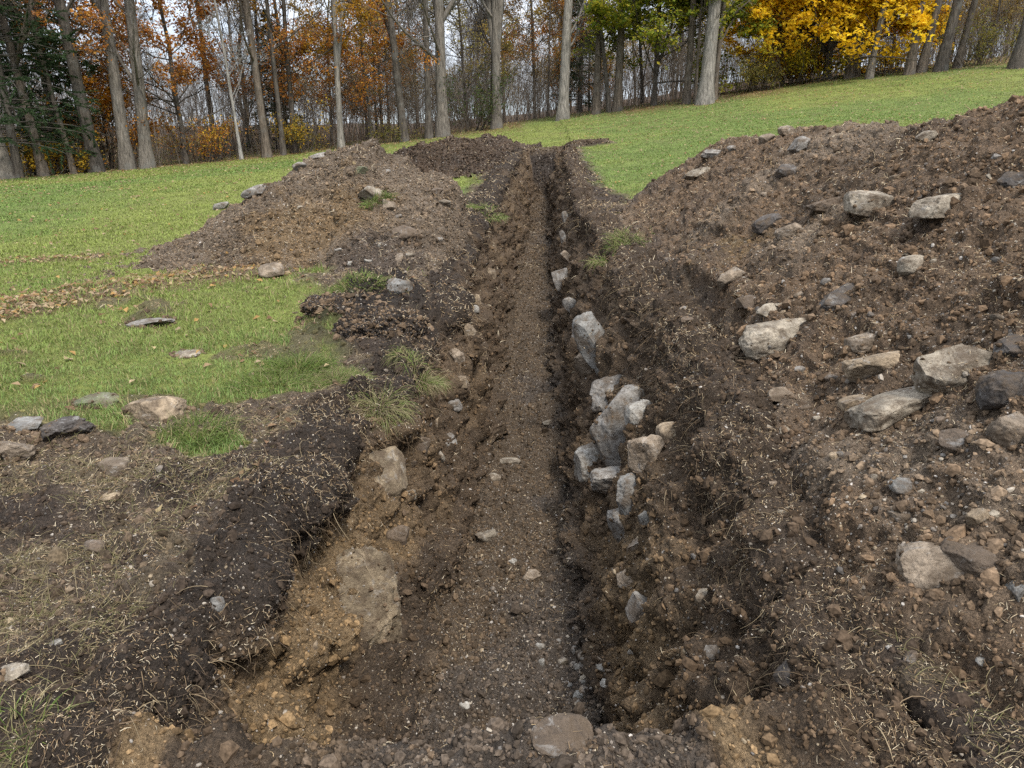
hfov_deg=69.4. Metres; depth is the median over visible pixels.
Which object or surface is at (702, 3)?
bare tree
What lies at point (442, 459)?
stone
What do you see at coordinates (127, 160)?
bare tree
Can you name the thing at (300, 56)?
russet tree
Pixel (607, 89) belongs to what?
bare tree
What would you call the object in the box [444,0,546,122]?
bare tree
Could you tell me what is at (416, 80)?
distant wood
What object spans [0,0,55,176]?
bare tree
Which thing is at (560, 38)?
bare tree
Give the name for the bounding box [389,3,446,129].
bare tree
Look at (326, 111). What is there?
russet tree
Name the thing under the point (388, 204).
stone
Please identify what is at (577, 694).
rubble stone
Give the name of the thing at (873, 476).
cobble
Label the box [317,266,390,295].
grass tuft
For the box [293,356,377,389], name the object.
grass tuft
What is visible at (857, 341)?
stone
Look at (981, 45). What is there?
shrub
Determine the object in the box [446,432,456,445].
stone
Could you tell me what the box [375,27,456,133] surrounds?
russet tree
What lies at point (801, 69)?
shrub
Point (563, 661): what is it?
rubble stone
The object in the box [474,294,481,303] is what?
stone
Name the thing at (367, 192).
stone
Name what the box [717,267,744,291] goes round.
stone
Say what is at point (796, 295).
cobble
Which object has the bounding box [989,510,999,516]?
cobble
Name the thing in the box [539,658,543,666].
rubble stone
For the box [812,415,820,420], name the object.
cobble
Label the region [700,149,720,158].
stone
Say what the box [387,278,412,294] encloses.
stone
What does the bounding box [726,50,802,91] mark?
shrub
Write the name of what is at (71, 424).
stone
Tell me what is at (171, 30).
sky
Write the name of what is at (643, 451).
stone
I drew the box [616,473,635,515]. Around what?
stone
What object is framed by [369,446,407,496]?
stone
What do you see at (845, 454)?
cobble
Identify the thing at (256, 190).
stone
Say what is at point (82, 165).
shrub
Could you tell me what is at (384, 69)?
russet tree
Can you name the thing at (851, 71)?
bare tree
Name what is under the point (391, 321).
soil clod
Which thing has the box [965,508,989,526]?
stone
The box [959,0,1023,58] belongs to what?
russet tree
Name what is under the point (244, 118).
tree
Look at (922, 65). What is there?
bare tree
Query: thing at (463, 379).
stone
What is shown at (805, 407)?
cobble
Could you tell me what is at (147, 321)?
stone
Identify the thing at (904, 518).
stone
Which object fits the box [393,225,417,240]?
stone
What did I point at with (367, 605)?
stone
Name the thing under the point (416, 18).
bare tree
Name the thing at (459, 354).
stone
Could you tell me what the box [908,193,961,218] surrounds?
stone
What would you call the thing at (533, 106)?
brushwood
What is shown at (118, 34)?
tree
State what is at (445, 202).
stone
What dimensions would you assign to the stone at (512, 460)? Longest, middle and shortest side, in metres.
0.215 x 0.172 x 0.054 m
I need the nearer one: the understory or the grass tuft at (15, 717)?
the grass tuft at (15, 717)
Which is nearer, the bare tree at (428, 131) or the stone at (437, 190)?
the stone at (437, 190)
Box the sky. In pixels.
[0,0,1018,125]
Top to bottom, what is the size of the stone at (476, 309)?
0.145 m
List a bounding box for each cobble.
[406,251,413,256]
[681,316,692,322]
[793,291,803,298]
[794,366,805,371]
[799,404,811,410]
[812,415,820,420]
[820,278,830,284]
[824,374,837,380]
[828,451,838,459]
[836,451,843,456]
[842,451,851,458]
[870,474,877,479]
[888,175,899,180]
[935,416,947,424]
[989,314,1004,320]
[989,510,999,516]
[991,154,1000,158]
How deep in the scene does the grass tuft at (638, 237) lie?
9.00 m
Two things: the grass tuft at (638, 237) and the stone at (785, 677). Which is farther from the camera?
the grass tuft at (638, 237)
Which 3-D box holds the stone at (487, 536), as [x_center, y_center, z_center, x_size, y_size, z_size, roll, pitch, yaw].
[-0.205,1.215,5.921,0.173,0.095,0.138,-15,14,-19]
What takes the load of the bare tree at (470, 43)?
on the ground at (422, 477)
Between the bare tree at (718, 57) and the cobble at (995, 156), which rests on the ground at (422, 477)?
the bare tree at (718, 57)
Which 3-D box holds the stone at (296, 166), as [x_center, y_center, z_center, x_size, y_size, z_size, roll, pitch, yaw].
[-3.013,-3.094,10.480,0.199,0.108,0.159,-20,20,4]
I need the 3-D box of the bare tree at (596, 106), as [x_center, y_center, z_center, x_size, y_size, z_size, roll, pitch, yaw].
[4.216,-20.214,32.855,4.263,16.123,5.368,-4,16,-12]
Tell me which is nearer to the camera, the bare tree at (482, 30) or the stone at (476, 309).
the stone at (476, 309)
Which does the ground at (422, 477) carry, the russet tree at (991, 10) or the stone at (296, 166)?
the russet tree at (991, 10)
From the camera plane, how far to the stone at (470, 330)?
7.24 m
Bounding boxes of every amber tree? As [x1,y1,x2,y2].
[217,0,393,152]
[291,0,466,137]
[344,0,547,125]
[464,0,590,118]
[869,0,943,67]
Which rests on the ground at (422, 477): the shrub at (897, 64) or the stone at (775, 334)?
the shrub at (897, 64)
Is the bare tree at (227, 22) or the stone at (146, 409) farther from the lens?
the bare tree at (227, 22)
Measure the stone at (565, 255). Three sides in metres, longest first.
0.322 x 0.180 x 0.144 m
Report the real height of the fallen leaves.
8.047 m
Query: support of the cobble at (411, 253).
on the dirt heap at (301, 188)
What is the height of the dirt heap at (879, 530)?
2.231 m
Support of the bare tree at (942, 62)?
on the ground at (422, 477)
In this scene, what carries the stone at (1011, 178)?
on the dirt heap at (879, 530)
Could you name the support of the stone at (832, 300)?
on the dirt heap at (879, 530)
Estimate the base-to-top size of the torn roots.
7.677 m
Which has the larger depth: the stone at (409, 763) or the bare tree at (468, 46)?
the bare tree at (468, 46)
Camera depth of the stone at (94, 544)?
3.06 m
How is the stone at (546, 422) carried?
on the ground at (422, 477)
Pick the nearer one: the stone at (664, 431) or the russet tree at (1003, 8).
the stone at (664, 431)
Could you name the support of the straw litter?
on the ground at (422, 477)
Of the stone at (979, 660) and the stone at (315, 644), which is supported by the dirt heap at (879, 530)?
the stone at (979, 660)
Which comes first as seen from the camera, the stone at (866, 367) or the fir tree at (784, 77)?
the stone at (866, 367)
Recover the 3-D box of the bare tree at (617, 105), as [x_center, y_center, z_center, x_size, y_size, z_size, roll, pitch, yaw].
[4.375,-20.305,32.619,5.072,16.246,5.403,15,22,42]
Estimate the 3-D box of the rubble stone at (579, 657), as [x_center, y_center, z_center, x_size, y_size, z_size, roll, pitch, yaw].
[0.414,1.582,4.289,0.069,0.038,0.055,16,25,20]
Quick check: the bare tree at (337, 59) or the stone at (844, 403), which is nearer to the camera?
the stone at (844, 403)
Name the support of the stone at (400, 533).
in the ground at (422, 477)
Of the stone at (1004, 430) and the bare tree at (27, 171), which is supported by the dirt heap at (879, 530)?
the stone at (1004, 430)
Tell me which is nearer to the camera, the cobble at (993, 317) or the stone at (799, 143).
the cobble at (993, 317)
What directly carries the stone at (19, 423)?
on the ground at (422, 477)
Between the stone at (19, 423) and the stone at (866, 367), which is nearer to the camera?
the stone at (866, 367)
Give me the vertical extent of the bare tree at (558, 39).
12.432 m
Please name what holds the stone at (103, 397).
on the ground at (422, 477)
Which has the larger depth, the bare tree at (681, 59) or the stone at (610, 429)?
the bare tree at (681, 59)
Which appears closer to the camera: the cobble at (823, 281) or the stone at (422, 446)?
the cobble at (823, 281)
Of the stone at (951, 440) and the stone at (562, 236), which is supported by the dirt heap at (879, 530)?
the stone at (951, 440)
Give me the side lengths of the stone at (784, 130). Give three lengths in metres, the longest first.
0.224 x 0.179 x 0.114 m
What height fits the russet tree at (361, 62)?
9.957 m
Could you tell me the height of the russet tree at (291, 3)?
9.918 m
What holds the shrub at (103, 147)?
on the ground at (422, 477)
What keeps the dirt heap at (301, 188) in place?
on the ground at (422, 477)
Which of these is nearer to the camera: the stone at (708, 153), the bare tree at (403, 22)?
the stone at (708, 153)
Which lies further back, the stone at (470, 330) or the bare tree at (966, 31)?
the bare tree at (966, 31)
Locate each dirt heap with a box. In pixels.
[9,139,476,313]
[394,135,507,178]
[476,134,541,153]
[617,98,1023,719]
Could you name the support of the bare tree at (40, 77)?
on the ground at (422, 477)
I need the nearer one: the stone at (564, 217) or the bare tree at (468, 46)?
the stone at (564, 217)
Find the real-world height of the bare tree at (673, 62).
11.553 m
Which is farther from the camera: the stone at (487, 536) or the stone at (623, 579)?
the stone at (487, 536)
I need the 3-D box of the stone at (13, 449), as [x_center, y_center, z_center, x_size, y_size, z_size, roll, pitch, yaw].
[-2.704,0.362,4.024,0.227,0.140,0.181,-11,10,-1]
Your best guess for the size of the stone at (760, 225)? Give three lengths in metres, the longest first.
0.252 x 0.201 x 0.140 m
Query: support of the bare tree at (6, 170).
on the ground at (422, 477)
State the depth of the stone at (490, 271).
10.57 m
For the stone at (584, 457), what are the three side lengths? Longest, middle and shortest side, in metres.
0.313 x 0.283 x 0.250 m
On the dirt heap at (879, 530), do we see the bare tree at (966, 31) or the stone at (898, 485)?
the stone at (898, 485)
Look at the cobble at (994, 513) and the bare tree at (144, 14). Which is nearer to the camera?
the cobble at (994, 513)
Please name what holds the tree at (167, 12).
on the ground at (422, 477)
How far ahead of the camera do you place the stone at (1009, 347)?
2.93 m
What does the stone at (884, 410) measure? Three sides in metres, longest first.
0.408 x 0.224 x 0.142 m
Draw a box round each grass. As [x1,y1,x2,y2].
[0,57,1023,456]
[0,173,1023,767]
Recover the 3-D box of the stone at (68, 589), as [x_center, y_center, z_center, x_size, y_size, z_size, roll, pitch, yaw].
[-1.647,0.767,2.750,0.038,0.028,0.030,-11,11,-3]
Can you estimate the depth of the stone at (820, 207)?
5.60 m
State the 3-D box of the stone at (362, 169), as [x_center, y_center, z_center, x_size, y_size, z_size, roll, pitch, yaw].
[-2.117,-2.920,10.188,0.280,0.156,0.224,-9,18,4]
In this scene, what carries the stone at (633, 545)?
in the ground at (422, 477)
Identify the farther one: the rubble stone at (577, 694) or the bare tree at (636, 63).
the bare tree at (636, 63)
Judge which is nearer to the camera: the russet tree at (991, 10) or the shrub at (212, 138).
the shrub at (212, 138)
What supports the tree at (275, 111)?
on the ground at (422, 477)
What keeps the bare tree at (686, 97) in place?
on the ground at (422, 477)
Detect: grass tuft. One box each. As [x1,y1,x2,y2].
[0,671,93,767]
[141,406,245,454]
[215,363,325,399]
[247,346,344,378]
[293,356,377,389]
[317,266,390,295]
[335,363,420,439]
[356,189,399,210]
[382,342,460,400]
[465,201,507,223]
[579,234,634,273]
[599,226,654,255]
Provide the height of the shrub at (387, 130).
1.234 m
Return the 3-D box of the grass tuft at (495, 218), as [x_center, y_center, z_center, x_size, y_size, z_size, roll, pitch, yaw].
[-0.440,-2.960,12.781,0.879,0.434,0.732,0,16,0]
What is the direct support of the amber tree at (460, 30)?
on the ground at (422, 477)
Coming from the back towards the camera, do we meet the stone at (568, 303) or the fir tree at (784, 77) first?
the fir tree at (784, 77)
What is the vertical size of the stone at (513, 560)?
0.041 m
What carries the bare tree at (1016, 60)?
on the ground at (422, 477)
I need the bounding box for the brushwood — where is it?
[0,0,1023,176]
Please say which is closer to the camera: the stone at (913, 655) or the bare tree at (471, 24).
the stone at (913, 655)
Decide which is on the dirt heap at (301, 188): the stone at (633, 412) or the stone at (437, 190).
the stone at (437, 190)
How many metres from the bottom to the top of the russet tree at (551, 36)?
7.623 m
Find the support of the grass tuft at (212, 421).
on the ground at (422, 477)
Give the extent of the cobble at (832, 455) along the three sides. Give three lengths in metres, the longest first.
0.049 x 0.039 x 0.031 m
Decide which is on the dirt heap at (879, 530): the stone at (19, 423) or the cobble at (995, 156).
the cobble at (995, 156)
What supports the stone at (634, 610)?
in the ground at (422, 477)
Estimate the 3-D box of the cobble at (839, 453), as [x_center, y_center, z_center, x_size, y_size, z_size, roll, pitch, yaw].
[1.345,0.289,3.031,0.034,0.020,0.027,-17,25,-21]
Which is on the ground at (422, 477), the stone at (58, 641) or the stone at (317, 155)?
the stone at (58, 641)
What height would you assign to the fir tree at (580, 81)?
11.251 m
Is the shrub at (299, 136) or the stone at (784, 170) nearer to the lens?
the stone at (784, 170)
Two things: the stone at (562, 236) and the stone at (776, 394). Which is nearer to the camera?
the stone at (776, 394)
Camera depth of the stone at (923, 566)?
2.25 m
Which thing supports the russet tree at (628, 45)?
on the ground at (422, 477)
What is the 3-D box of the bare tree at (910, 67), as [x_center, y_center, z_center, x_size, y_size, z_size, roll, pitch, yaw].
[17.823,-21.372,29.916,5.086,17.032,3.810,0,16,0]
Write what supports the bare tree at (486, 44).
on the ground at (422, 477)
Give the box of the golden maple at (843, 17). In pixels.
[717,0,961,86]
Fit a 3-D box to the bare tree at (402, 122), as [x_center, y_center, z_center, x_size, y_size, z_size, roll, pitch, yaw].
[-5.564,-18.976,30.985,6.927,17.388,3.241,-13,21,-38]
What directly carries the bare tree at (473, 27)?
on the ground at (422, 477)
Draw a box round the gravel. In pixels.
[0,104,1023,767]
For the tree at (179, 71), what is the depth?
27.99 m
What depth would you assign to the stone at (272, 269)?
8.67 m
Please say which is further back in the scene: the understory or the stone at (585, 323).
the understory
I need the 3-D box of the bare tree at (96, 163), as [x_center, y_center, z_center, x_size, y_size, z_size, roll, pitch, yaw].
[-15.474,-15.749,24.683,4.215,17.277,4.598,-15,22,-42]
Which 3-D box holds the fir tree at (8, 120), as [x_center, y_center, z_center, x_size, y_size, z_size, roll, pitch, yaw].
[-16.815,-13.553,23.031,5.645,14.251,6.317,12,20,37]
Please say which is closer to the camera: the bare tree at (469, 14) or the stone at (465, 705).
the stone at (465, 705)
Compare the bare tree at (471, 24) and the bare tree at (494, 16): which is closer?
the bare tree at (494, 16)
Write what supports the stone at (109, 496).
on the ground at (422, 477)
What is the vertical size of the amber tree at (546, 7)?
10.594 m
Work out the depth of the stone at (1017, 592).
2.07 m
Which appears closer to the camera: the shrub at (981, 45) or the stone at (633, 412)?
the stone at (633, 412)
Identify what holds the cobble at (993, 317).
on the dirt heap at (879, 530)
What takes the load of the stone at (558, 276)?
in the ground at (422, 477)
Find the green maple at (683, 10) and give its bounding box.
[571,0,781,105]
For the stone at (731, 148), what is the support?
on the dirt heap at (879, 530)
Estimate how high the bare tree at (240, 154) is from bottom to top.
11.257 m
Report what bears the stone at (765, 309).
on the dirt heap at (879, 530)
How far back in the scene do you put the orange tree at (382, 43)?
32.18 m
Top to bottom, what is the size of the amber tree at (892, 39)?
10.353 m
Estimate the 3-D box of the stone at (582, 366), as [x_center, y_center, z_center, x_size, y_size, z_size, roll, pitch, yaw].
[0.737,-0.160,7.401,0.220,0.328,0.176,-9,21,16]
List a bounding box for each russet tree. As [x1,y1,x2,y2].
[184,0,341,139]
[260,0,399,140]
[289,0,377,119]
[290,1,432,139]
[312,0,431,134]
[348,0,422,125]
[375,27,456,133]
[476,0,576,98]
[500,0,614,116]
[522,0,647,110]
[626,8,725,98]
[937,1,1005,38]
[949,1,1023,55]
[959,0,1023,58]
[967,0,1023,55]
[983,0,1023,32]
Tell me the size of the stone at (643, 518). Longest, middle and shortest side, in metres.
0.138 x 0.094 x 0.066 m
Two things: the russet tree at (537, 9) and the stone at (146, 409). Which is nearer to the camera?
the stone at (146, 409)
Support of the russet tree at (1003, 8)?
on the ground at (422, 477)
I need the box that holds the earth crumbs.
[0,94,1023,767]
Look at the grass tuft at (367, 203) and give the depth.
9.63 m
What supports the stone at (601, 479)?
in the ground at (422, 477)
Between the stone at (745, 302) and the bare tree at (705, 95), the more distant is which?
the bare tree at (705, 95)
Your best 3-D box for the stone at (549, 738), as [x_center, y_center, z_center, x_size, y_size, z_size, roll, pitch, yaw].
[0.135,0.932,1.950,0.175,0.073,0.140,-3,18,-11]
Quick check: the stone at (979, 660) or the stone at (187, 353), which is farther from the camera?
the stone at (187, 353)
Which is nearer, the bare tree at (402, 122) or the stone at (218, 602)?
the stone at (218, 602)
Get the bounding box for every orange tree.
[39,43,161,168]
[305,0,439,138]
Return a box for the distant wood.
[1,4,1022,134]
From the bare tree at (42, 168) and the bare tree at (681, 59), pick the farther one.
the bare tree at (681, 59)
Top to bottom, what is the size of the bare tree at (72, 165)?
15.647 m
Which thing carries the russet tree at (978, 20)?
on the ground at (422, 477)
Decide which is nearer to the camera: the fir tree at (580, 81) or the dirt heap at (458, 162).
the dirt heap at (458, 162)
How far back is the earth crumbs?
3.73 m
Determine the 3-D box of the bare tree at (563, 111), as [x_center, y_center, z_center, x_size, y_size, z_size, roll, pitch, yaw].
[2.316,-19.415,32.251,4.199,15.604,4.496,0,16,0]
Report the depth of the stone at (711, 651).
2.70 m
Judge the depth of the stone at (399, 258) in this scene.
8.88 m
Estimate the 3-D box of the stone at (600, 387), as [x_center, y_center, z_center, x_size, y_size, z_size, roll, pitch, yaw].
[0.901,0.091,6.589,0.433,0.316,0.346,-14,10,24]
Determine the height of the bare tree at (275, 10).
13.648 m
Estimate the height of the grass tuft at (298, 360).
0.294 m
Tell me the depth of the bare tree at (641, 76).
38.28 m
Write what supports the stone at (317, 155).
on the dirt heap at (301, 188)
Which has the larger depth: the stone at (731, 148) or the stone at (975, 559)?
the stone at (731, 148)
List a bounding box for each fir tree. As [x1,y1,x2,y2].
[0,0,102,177]
[0,0,114,172]
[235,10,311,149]
[551,0,612,112]
[742,22,818,83]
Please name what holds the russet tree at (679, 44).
on the ground at (422, 477)
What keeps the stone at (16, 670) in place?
on the ground at (422, 477)
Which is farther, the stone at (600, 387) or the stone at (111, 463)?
the stone at (600, 387)
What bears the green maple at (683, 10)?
on the ground at (422, 477)
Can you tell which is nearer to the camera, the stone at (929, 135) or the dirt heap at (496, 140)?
the stone at (929, 135)
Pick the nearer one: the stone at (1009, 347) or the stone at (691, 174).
the stone at (1009, 347)
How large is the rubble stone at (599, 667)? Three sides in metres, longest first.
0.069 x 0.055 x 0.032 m
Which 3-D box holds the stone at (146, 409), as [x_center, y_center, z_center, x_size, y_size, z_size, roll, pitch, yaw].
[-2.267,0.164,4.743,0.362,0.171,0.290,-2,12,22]
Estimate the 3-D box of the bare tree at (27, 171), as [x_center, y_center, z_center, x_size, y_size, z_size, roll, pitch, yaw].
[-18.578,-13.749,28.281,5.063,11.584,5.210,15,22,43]
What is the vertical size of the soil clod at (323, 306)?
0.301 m
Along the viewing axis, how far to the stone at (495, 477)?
7.02 m
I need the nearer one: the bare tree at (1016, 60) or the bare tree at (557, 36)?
the bare tree at (1016, 60)
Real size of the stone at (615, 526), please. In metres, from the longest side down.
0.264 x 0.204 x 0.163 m
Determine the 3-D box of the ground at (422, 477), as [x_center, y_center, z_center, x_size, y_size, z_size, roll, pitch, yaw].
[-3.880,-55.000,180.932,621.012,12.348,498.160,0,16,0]
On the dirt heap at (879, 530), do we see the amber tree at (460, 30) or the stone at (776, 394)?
the stone at (776, 394)
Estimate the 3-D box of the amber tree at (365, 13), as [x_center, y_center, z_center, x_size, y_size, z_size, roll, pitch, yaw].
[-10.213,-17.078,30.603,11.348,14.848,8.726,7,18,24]
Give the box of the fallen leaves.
[0,56,1023,511]
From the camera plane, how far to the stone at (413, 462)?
5.21 m
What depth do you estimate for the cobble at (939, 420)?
2.72 m
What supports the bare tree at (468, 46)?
on the ground at (422, 477)
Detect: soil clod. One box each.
[301,292,359,316]
[331,303,428,338]
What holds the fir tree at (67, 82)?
on the ground at (422, 477)
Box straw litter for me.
[0,99,1023,767]
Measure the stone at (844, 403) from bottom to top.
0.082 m
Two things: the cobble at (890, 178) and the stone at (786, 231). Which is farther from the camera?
the stone at (786, 231)
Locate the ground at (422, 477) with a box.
[0,57,1023,767]
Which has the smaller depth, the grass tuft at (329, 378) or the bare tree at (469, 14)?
the grass tuft at (329, 378)
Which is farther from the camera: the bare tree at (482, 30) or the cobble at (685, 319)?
the bare tree at (482, 30)
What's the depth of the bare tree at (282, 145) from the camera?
30.04 m
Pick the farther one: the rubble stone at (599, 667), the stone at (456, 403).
the stone at (456, 403)
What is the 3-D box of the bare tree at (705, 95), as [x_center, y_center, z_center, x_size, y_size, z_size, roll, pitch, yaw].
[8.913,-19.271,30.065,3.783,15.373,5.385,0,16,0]
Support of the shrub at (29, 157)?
on the ground at (422, 477)
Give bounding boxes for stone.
[0,441,37,461]
[1,662,29,680]
[9,416,43,430]
[39,415,96,440]
[49,638,62,646]
[65,586,74,592]
[71,392,119,406]
[83,539,106,554]
[97,457,129,476]
[100,491,120,500]
[121,396,186,421]
[125,317,174,326]
[175,349,199,357]
[210,596,224,611]
[213,202,228,209]
[241,184,265,198]
[258,262,284,277]
[292,162,306,169]
[308,152,324,159]
[313,640,317,650]
[335,545,402,646]
[355,166,368,175]
[357,186,382,198]
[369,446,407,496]
[382,199,395,209]
[386,525,409,546]
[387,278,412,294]
[392,756,432,767]
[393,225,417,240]
[394,253,402,266]
[404,458,416,467]
[416,437,430,455]
[432,187,442,194]
[439,199,450,207]
[439,451,444,462]
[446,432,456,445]
[448,348,464,364]
[448,398,462,411]
[458,376,467,389]
[459,701,469,709]
[464,323,476,335]
[473,305,478,314]
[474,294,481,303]
[474,529,496,541]
[487,268,495,279]
[490,473,500,480]
[500,457,520,464]
[509,558,516,563]
[521,569,540,580]
[530,713,593,758]
[536,643,544,649]
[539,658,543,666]
[542,420,551,425]
[551,268,567,294]
[558,658,568,664]
[559,230,566,243]
[560,250,570,261]
[562,211,568,223]
[562,297,576,312]
[572,311,604,377]
[573,442,598,482]
[573,690,582,698]
[574,353,593,376]
[577,651,583,659]
[579,685,587,693]
[589,384,645,466]
[590,374,621,413]
[590,465,620,493]
[596,664,604,671]
[600,678,605,687]
[607,508,624,542]
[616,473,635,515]
[616,569,632,588]
[623,399,651,424]
[625,591,646,624]
[626,537,638,552]
[627,434,664,472]
[637,511,648,524]
[655,421,675,440]
[684,167,709,179]
[695,588,707,605]
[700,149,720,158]
[704,645,719,660]
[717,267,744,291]
[727,145,735,150]
[735,295,755,309]
[738,317,805,359]
[751,213,781,234]
[756,303,777,315]
[758,133,774,143]
[767,387,793,401]
[773,661,791,687]
[774,223,801,240]
[775,164,796,177]
[777,125,796,135]
[787,136,809,152]
[806,196,841,213]
[818,282,853,310]
[837,394,869,411]
[841,350,899,382]
[843,190,893,216]
[844,330,887,352]
[844,386,930,431]
[886,506,912,523]
[889,477,912,494]
[895,541,963,590]
[897,255,924,275]
[903,650,917,662]
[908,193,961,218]
[911,343,993,393]
[915,130,937,141]
[939,428,967,452]
[940,536,997,577]
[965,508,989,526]
[974,370,1023,409]
[975,656,984,665]
[986,411,1023,447]
[993,334,1023,357]
[997,171,1023,187]
[1005,580,1023,601]
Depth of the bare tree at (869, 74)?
32.16 m
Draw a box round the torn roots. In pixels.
[21,119,963,767]
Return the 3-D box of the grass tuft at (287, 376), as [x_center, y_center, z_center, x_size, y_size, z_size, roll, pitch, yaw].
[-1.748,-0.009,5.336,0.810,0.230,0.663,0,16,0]
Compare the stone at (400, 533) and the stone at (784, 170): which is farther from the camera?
the stone at (784, 170)
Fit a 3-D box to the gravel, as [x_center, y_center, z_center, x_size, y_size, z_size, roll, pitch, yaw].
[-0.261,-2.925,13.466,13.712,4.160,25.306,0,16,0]
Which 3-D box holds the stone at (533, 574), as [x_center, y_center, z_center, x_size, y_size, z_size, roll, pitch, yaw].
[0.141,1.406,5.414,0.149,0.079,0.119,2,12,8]
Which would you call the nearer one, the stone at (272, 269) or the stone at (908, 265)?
the stone at (908, 265)
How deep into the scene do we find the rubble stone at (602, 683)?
3.94 m
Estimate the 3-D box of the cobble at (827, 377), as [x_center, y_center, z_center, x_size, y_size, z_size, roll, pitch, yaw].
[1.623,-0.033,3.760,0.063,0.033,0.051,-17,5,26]
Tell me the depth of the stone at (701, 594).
2.96 m
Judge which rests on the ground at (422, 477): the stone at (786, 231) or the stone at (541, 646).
the stone at (541, 646)
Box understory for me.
[0,0,1023,160]
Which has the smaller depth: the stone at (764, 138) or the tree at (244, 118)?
the stone at (764, 138)
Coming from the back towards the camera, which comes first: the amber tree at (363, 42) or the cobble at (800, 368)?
the amber tree at (363, 42)
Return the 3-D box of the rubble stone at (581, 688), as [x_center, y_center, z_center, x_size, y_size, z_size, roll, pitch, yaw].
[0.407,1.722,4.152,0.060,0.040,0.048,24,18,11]
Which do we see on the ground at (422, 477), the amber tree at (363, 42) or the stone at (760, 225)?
the amber tree at (363, 42)
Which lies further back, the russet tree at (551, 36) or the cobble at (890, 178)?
the russet tree at (551, 36)
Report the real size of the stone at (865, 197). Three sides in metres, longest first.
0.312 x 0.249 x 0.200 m
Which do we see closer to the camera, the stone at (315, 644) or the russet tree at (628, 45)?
the stone at (315, 644)
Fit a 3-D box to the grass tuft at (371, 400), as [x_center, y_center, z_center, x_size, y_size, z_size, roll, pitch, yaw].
[-0.921,0.105,5.121,0.652,0.491,0.603,0,16,0]
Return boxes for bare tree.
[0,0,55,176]
[0,0,67,173]
[0,0,94,168]
[0,0,127,173]
[0,127,15,179]
[47,0,105,172]
[76,0,175,169]
[111,0,165,118]
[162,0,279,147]
[178,0,270,159]
[183,0,269,131]
[212,0,272,157]
[215,0,364,147]
[218,0,356,154]
[324,0,344,147]
[347,0,448,142]
[350,0,422,123]
[361,0,504,137]
[378,0,433,138]
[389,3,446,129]
[399,0,482,111]
[421,0,509,102]
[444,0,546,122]
[446,0,546,123]
[446,2,500,128]
[448,1,504,120]
[452,2,507,116]
[463,1,522,112]
[481,0,503,129]
[529,3,591,88]
[532,1,609,110]
[534,0,595,95]
[550,0,647,112]
[555,0,598,120]
[573,0,632,114]
[577,0,625,111]
[626,19,685,103]
[631,6,704,103]
[642,2,704,98]
[642,8,702,96]
[682,0,698,104]
[692,0,722,102]
[695,0,756,104]
[714,0,755,99]
[843,13,864,78]
[864,0,887,78]
[902,0,925,74]
[916,0,942,72]
[932,0,962,71]
[952,0,977,68]
[1006,17,1023,69]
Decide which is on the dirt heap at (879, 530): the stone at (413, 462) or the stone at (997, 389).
the stone at (997, 389)
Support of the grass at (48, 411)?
on the ground at (422, 477)
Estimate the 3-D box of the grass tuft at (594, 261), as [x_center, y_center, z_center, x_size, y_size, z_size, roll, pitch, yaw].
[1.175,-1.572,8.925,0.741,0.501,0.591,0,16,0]
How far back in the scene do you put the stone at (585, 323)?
6.99 m
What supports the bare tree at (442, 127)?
on the ground at (422, 477)
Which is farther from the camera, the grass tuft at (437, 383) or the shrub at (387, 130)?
the shrub at (387, 130)
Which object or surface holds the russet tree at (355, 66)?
on the ground at (422, 477)
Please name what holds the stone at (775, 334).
on the dirt heap at (879, 530)
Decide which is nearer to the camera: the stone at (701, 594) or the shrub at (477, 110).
the stone at (701, 594)
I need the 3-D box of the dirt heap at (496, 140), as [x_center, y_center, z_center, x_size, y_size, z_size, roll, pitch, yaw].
[-0.735,-6.455,23.803,3.390,3.041,3.488,0,16,0]
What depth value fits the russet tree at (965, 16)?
44.99 m
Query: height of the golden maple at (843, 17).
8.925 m
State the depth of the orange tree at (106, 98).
27.64 m
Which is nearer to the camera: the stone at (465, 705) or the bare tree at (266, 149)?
the stone at (465, 705)
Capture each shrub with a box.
[3,129,104,175]
[31,84,181,169]
[43,141,106,173]
[151,104,253,162]
[267,94,336,152]
[356,117,424,142]
[431,55,516,131]
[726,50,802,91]
[748,20,877,83]
[842,35,933,74]
[933,0,1022,66]

